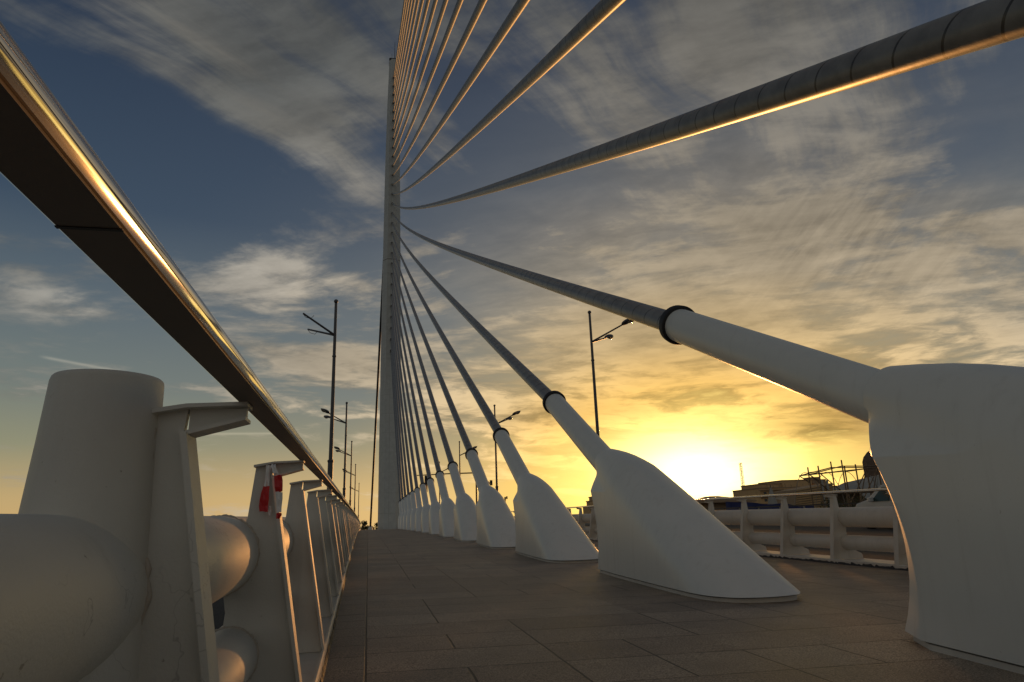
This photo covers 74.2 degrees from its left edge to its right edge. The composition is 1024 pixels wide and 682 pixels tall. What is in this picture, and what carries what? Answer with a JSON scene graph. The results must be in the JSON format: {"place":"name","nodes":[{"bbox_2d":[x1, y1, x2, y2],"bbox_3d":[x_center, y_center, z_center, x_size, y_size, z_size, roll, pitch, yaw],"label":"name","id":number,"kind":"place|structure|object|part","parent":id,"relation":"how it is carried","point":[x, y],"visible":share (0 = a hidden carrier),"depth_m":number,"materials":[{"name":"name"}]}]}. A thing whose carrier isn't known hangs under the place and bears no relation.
{"place":"outdoors","nodes":[
{"label":"outdoors","id":0,"kind":"place"},
{"bbox_2d":[212,597,224,628],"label":"road","id":1,"kind":"structure","parent":0,"point":[218,611],"depth_m":6.56,"materials":[{"name":"grey asphalt"}]},
{"bbox_2d":[303,299,337,501],"bbox_3d":[-8.627,3.327,30.137,1.499,10.950,2.641,1,-16,-12],"label":"street lamp","id":2,"kind":"object","parent":1,"relation":"on","point":[330,461],"visible":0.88,"depth_m":30.43,"materials":[{"name":"grey metal"}]},
{"bbox_2d":[321,402,347,503],"bbox_3d":[-14.134,9.952,53.569,2.061,10.400,3.619,1,-16,-12],"label":"street lamp","id":3,"kind":"object","parent":1,"relation":"on","point":[345,422],"visible":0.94,"depth_m":53.89,"materials":[{"name":"grey metal"}]},
{"bbox_2d":[334,441,352,505],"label":"street lamp","id":4,"kind":"object","parent":1,"relation":"on","point":[338,448],"visible":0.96,"depth_m":77.61,"materials":[{"name":"grey metal"}]},
{"bbox_2d":[342,464,355,511],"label":"street lamp","id":5,"kind":"object","parent":1,"relation":"on","point":[355,484],"visible":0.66,"depth_m":102.11,"materials":[{"name":"grey metal"}]},
{"bbox_2d":[351,483,359,517],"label":"street lamp","id":6,"kind":"object","parent":1,"relation":"on","point":[358,501],"visible":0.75,"depth_m":138.62,"materials":[{"name":"grey metal"}]},
{"bbox_2d":[0,0,1023,529],"label":"sky","id":7,"kind":"structure","parent":0,"point":[879,224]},
{"bbox_2d":[323,529,1023,681],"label":"walkway","id":8,"kind":"structure","parent":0,"point":[419,607],"depth_m":4.34,"materials":[{"name":"stone"}]},
{"bbox_2d":[0,21,360,681],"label":"railing","id":9,"kind":"object","parent":8,"relation":"on","point":[123,558],"visible":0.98,"depth_m":1.10,"materials":[{"name":"metal"}]},
{"bbox_2d":[259,464,282,518],"bbox_3d":[-0.852,0.537,2.411,0.081,0.193,0.108,1,-16,-12],"label":"barrier tape","id":10,"kind":"object","parent":9,"relation":"attached to","point":[264,496],"visible":1,"depth_m":2.37,"materials":[{"name":"red plastic"}]},
{"bbox_2d":[390,350,401,528],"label":"bridge stay","id":11,"kind":"object","parent":8,"relation":"attached to","point":[399,501],"visible":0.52,"depth_m":77.00,"materials":[{"name":"white paint"}]},
{"bbox_2d":[390,338,404,529],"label":"bridge stay","id":12,"kind":"object","parent":8,"relation":"attached to","point":[402,496],"visible":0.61,"depth_m":72.60,"materials":[{"name":"white paint"}]},
{"bbox_2d":[390,327,407,529],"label":"bridge stay","id":13,"kind":"object","parent":8,"relation":"attached to","point":[404,491],"visible":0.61,"depth_m":68.40,"materials":[{"name":"white paint"}]},
{"bbox_2d":[390,316,411,529],"bbox_3d":[-13.671,4.600,81.043,0.891,34.949,60.502,1,-16,-12],"label":"bridge stay","id":14,"kind":"object","parent":8,"relation":"attached to","point":[408,497],"visible":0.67,"depth_m":62.82,"materials":[{"name":"white paint"}]},
{"bbox_2d":[390,305,416,530],"bbox_3d":[-13.223,3.022,79.027,0.891,36.989,65.686,1,-16,-12],"label":"bridge stay","id":15,"kind":"object","parent":8,"relation":"attached to","point":[413,511],"visible":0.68,"depth_m":56.88,"materials":[{"name":"white paint"}]},
{"bbox_2d":[391,294,422,531],"bbox_3d":[-12.774,1.445,77.011,0.891,39.034,70.869,1,-16,-12],"label":"bridge stay","id":16,"kind":"object","parent":8,"relation":"attached to","point":[418,510],"visible":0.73,"depth_m":50.65,"materials":[{"name":"white paint"}]},
{"bbox_2d":[391,283,429,532],"bbox_3d":[-12.326,-0.129,74.995,0.891,41.084,76.052,1,-16,-12],"label":"bridge stay","id":17,"kind":"object","parent":8,"relation":"attached to","point":[425,515],"visible":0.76,"depth_m":43.98,"materials":[{"name":"white paint"}]},
{"bbox_2d":[391,273,440,534],"bbox_3d":[-11.877,-1.700,72.977,0.891,43.139,81.236,1,-16,-12],"label":"bridge stay","id":18,"kind":"object","parent":8,"relation":"attached to","point":[435,505],"visible":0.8,"depth_m":37.22,"materials":[{"name":"white paint"}]},
{"bbox_2d":[391,262,454,537],"bbox_3d":[-11.428,-3.270,70.959,0.891,45.199,86.419,1,-16,-12],"label":"bridge stay","id":19,"kind":"object","parent":8,"relation":"attached to","point":[446,519],"visible":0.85,"depth_m":30.17,"materials":[{"name":"white paint"}]},
{"bbox_2d":[392,0,463,165],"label":"bridge stay","id":20,"kind":"object","parent":8,"relation":"attached to","point":[456,10],"visible":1,"depth_m":35.83,"materials":[{"name":"white paint"}]},
{"bbox_2d":[391,252,476,541],"bbox_3d":[-10.979,-4.837,68.941,0.891,47.265,91.602,1,-16,-12],"label":"bridge stay","id":21,"kind":"object","parent":8,"relation":"attached to","point":[465,522],"visible":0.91,"depth_m":23.71,"materials":[{"name":"white paint"}]},
{"bbox_2d":[392,0,487,175],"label":"bridge stay","id":22,"kind":"object","parent":8,"relation":"attached to","point":[480,5],"visible":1,"depth_m":28.29,"materials":[{"name":"white paint"}]},
{"bbox_2d":[391,242,515,548],"bbox_3d":[-10.530,-6.402,66.921,0.891,49.335,96.785,1,-16,-12],"label":"bridge stay","id":23,"kind":"object","parent":8,"relation":"attached to","point":[496,528],"visible":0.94,"depth_m":17.33,"materials":[{"name":"white paint"}]},
{"bbox_2d":[392,0,529,184],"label":"bridge stay","id":24,"kind":"object","parent":8,"relation":"attached to","point":[517,9],"visible":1,"depth_m":20.44,"materials":[{"name":"white paint"}]},
{"bbox_2d":[391,232,597,562],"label":"bridge stay","id":25,"kind":"object","parent":8,"relation":"attached to","point":[548,527],"visible":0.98,"depth_m":12.05,"materials":[{"name":"white paint"}]},
{"bbox_2d":[391,0,625,194],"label":"bridge stay","id":26,"kind":"object","parent":8,"relation":"attached to","point":[596,15],"visible":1,"depth_m":12.69,"materials":[{"name":"white paint"}]},
{"bbox_2d":[391,222,799,602],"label":"bridge stay","id":27,"kind":"object","parent":8,"relation":"attached to","point":[657,528],"visible":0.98,"depth_m":6.95,"materials":[{"name":"white paint"}]},
{"bbox_2d":[391,212,1023,674],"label":"bridge stay","id":28,"kind":"object","parent":8,"relation":"attached to","point":[947,446],"visible":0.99,"depth_m":3.44,"materials":[{"name":"white paint"}]},
{"bbox_2d":[391,0,1023,209],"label":"bridge stay","id":29,"kind":"object","parent":8,"relation":"attached to","point":[979,26],"visible":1,"depth_m":4.66,"materials":[{"name":"white paint"}]},
{"bbox_2d":[511,488,908,570],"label":"railing","id":30,"kind":"object","parent":8,"relation":"on","point":[840,543],"visible":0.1,"depth_m":9.71,"materials":[{"name":"metal"}]},
{"bbox_2d":[585,524,892,536],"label":"road","id":31,"kind":"structure","parent":0,"point":[865,531],"depth_m":24.23,"materials":[{"name":"grey asphalt"}]},
{"bbox_2d":[417,472,476,502],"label":"signal gantry","id":32,"kind":"object","parent":31,"relation":"on","point":[449,473],"visible":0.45,"depth_m":93.42,"materials":[{"name":"grey metal"}]},
{"bbox_2d":[856,484,891,528],"bbox_3d":[13.534,5.545,22.894,1.987,1.531,3.856,1,-16,-12],"label":"parked van","id":33,"kind":"object","parent":31,"relation":"on","point":[878,498],"visible":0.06,"depth_m":23.37,"materials":[{"name":"grey paint"}]},
{"bbox_3d":[12.677,5.274,23.291,0.138,0.468,0.855,1,-16,-12],"label":"side window","id":34,"kind":"part","parent":33,"relation":"part of","materials":[{"name":"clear glass"}]},
{"bbox_2d":[761,544,893,560],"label":"road","id":35,"kind":"structure","parent":0,"point":[865,554],"depth_m":12.68,"materials":[{"name":"grey asphalt"}]},
{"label":"bridge deck","id":36,"kind":"structure","parent":0,"visible":0},
{"bbox_2d":[368,265,382,529],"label":"back stay","id":37,"kind":"object","parent":36,"relation":"attached to","point":[375,426],"visible":0.62,"depth_m":159.50,"materials":[{"name":"grey metal"}]},
{"bbox_2d":[378,53,400,528],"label":"pylon","id":38,"kind":"object","parent":36,"relation":"on","point":[388,504],"visible":0.73,"depth_m":112.94,"materials":[{"name":"paint"}]},
{"bbox_2d":[393,0,404,78],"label":"bridge stay","id":39,"kind":"object","parent":38,"relation":"attached to","point":[399,36],"visible":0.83,"depth_m":98.87,"materials":[{"name":"white paint"}]},
{"bbox_2d":[393,0,407,86],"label":"bridge stay","id":40,"kind":"object","parent":38,"relation":"attached to","point":[400,39],"visible":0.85,"depth_m":93.47,"materials":[{"name":"white paint"}]},
{"bbox_2d":[392,0,409,94],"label":"bridge stay","id":41,"kind":"object","parent":38,"relation":"attached to","point":[407,8],"visible":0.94,"depth_m":88.16,"materials":[{"name":"white paint"}]},
{"bbox_2d":[392,0,411,103],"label":"bridge stay","id":42,"kind":"object","parent":38,"relation":"attached to","point":[408,16],"visible":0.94,"depth_m":82.80,"materials":[{"name":"white paint"}]},
{"bbox_2d":[392,0,415,112],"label":"bridge stay","id":43,"kind":"object","parent":38,"relation":"attached to","point":[410,20],"visible":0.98,"depth_m":76.91,"materials":[{"name":"white paint"}]},
{"bbox_2d":[392,0,418,120],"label":"bridge stay","id":44,"kind":"object","parent":38,"relation":"attached to","point":[413,24],"visible":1,"depth_m":70.34,"materials":[{"name":"white paint"}]},
{"bbox_2d":[392,0,423,129],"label":"bridge stay","id":45,"kind":"object","parent":38,"relation":"attached to","point":[415,30],"visible":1,"depth_m":64.07,"materials":[{"name":"white paint"}]},
{"bbox_2d":[392,0,429,138],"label":"bridge stay","id":46,"kind":"object","parent":38,"relation":"attached to","point":[419,37],"visible":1,"depth_m":57.42,"materials":[{"name":"white paint"}]},
{"bbox_2d":[392,0,437,147],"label":"bridge stay","id":47,"kind":"object","parent":38,"relation":"attached to","point":[433,8],"visible":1,"depth_m":50.48,"materials":[{"name":"white paint"}]},
{"bbox_2d":[392,0,447,156],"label":"bridge stay","id":48,"kind":"object","parent":38,"relation":"attached to","point":[439,19],"visible":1,"depth_m":43.54,"materials":[{"name":"white paint"}]},
{"bbox_2d":[459,441,476,475],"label":"street lamp","id":49,"kind":"object","parent":36,"relation":"on","point":[475,447],"visible":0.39,"depth_m":81.42,"materials":[{"name":"grey metal"}]},
{"bbox_2d":[493,404,519,490],"bbox_3d":[-0.468,10.548,57.368,2.061,10.450,3.619,1,-16,-12],"label":"street lamp","id":50,"kind":"object","parent":36,"relation":"on","point":[505,419],"visible":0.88,"depth_m":57.30,"materials":[{"name":"grey metal"}]},
{"bbox_2d":[588,310,633,436],"bbox_3d":[5.217,3.928,34.990,2.061,11.500,3.619,1,-16,-12],"label":"street lamp","id":51,"kind":"object","parent":36,"relation":"on","point":[624,322],"visible":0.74,"depth_m":35.35,"materials":[{"name":"painted metal"},{"name":"glass"}]},
{"bbox_2d":[585,503,857,523],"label":"road barrier","id":52,"kind":"object","parent":36,"relation":"on","point":[758,507],"visible":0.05,"depth_m":33.71,"materials":[{"name":"grey metal"}]},
{"bbox_3d":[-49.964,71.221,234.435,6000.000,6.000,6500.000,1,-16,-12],"label":"ground","id":53,"kind":"structure","parent":0,"visible":0},
{"bbox_2d":[360,520,368,529],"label":"tree","id":54,"kind":"object","parent":53,"relation":"on","point":[364,524],"visible":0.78,"depth_m":243.37,"materials":[{"name":"green plant"}]},
{"bbox_2d":[583,496,593,513],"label":"stepped building","id":55,"kind":"structure","parent":53,"relation":"on","point":[586,510],"depth_m":307.58,"materials":[{"name":"brown stone"}]},
{"bbox_2d":[697,496,756,509],"bbox_3d":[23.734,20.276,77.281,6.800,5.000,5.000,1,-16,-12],"label":"car","id":56,"kind":"object","parent":53,"relation":"on","point":[719,503],"visible":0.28,"depth_m":76.02,"materials":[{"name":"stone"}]},
{"bbox_2d":[739,463,744,485],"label":"tower crane","id":57,"kind":"object","parent":53,"relation":"on","point":[740,466],"visible":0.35,"depth_m":431.41,"materials":[{"name":"yellow metal"}]},
{"bbox_2d":[724,501,813,509],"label":"hoarding","id":58,"kind":"object","parent":53,"relation":"on","point":[736,504],"visible":0.1,"depth_m":73.30,"materials":[{"name":"blue"}]},
{"bbox_2d":[768,485,777,503],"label":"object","id":59,"kind":"object","parent":53,"relation":"on","point":[772,500],"visible":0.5,"depth_m":96.64,"materials":[{"name":"grey fabric"}]},
{"bbox_2d":[733,479,833,503],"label":"terraced building","id":60,"kind":"structure","parent":53,"relation":"on","point":[762,488],"depth_m":285.66,"materials":[{"name":"brown stone"}]},
{"bbox_2d":[773,480,832,507],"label":"louvred hall","id":61,"kind":"structure","parent":53,"relation":"on","point":[800,500],"depth_m":165.18,"materials":[{"name":"stone"}]},
{"bbox_2d":[804,477,825,482],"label":"distant block","id":62,"kind":"structure","parent":53,"relation":"on","point":[824,480],"depth_m":331.27,"materials":[{"name":"stone"}]},
{"bbox_2d":[820,495,845,507],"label":"bush","id":63,"kind":"object","parent":53,"relation":"on","point":[829,502],"visible":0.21,"depth_m":91.44,"materials":[{"name":"green plant"}]},
{"bbox_2d":[795,460,881,507],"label":"scaffold","id":64,"kind":"object","parent":53,"relation":"on","point":[844,470],"visible":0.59,"depth_m":90.17,"materials":[{"name":"brown metal"}]},
{"bbox_2d":[841,497,865,506],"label":"bush","id":65,"kind":"object","parent":53,"relation":"on","point":[853,502],"visible":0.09,"depth_m":94.88,"materials":[{"name":"green plant"}]},
{"bbox_2d":[833,475,884,506],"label":"faceted hall","id":66,"kind":"structure","parent":53,"relation":"on","point":[852,485],"depth_m":211.80,"materials":[{"name":"concrete"}]},
{"bbox_2d":[862,451,880,477],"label":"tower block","id":67,"kind":"structure","parent":53,"relation":"on","point":[868,459],"depth_m":351.08,"materials":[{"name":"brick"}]}
]}

